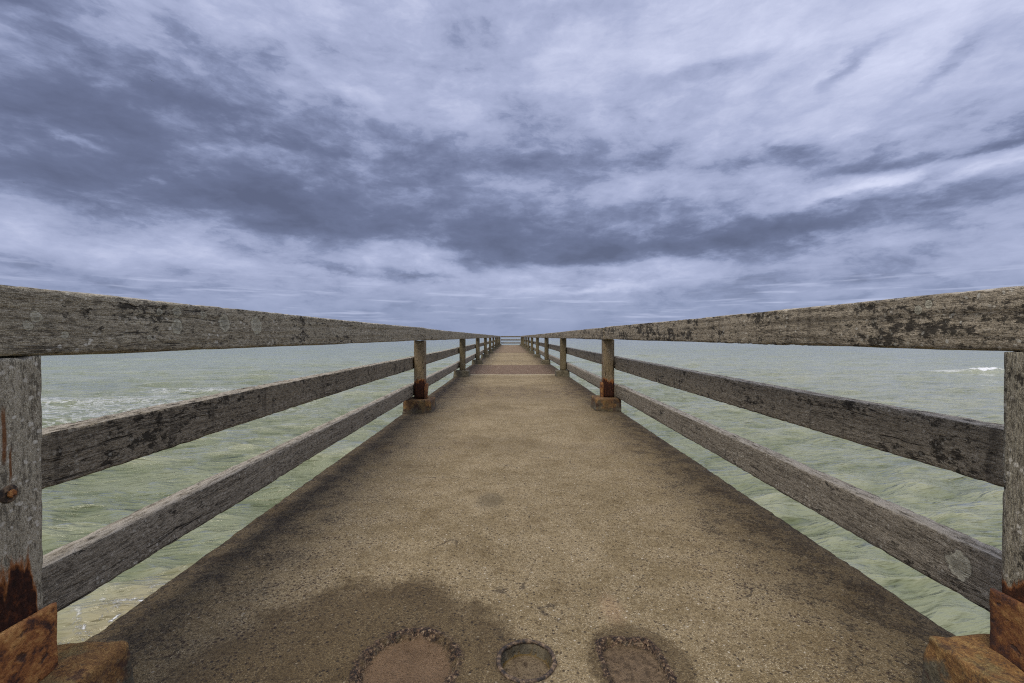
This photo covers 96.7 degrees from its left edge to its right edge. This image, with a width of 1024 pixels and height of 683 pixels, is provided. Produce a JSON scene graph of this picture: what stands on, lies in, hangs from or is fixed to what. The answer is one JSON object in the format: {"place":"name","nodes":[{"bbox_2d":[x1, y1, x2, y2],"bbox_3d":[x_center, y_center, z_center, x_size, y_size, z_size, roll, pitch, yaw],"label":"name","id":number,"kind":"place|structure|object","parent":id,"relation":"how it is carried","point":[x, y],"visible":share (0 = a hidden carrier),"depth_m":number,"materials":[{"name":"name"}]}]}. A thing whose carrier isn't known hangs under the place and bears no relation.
{"place":"outdoors","nodes":[
{"label":"outdoors","id":0,"kind":"place"},
{"bbox_2d":[0,0,1023,336],"label":"sky","id":1,"kind":"structure","parent":0,"point":[520,168],"materials":[{"name":"grey"}]},
{"bbox_2d":[41,337,1012,644],"bbox_3d":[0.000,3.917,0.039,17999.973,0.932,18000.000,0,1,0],"label":"sea","id":2,"kind":"structure","parent":0,"point":[953,383],"depth_m":20.10,"materials":[{"name":"liquid"}]},
{"label":"seabed","id":3,"kind":"structure","parent":0,"visible":0},
{"bbox_2d":[85,345,955,682],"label":"pier","id":4,"kind":"structure","parent":3,"relation":"on","point":[509,513],"depth_m":1.89,"materials":[{"name":"concrete"}]},
{"bbox_2d":[0,285,500,682],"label":"railing","id":5,"kind":"object","parent":4,"relation":"on","point":[39,590],"visible":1,"depth_m":1.44,"materials":[{"name":"grey wood"}]},
{"bbox_2d":[501,336,519,343],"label":"railing","id":6,"kind":"object","parent":4,"relation":"on","point":[510,339],"visible":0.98,"depth_m":55.46,"materials":[{"name":"grey wood"}]},
{"bbox_2d":[520,286,1023,682],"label":"railing","id":7,"kind":"object","parent":4,"relation":"on","point":[989,578],"visible":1,"depth_m":1.64,"materials":[{"name":"grey wood"}]}
]}

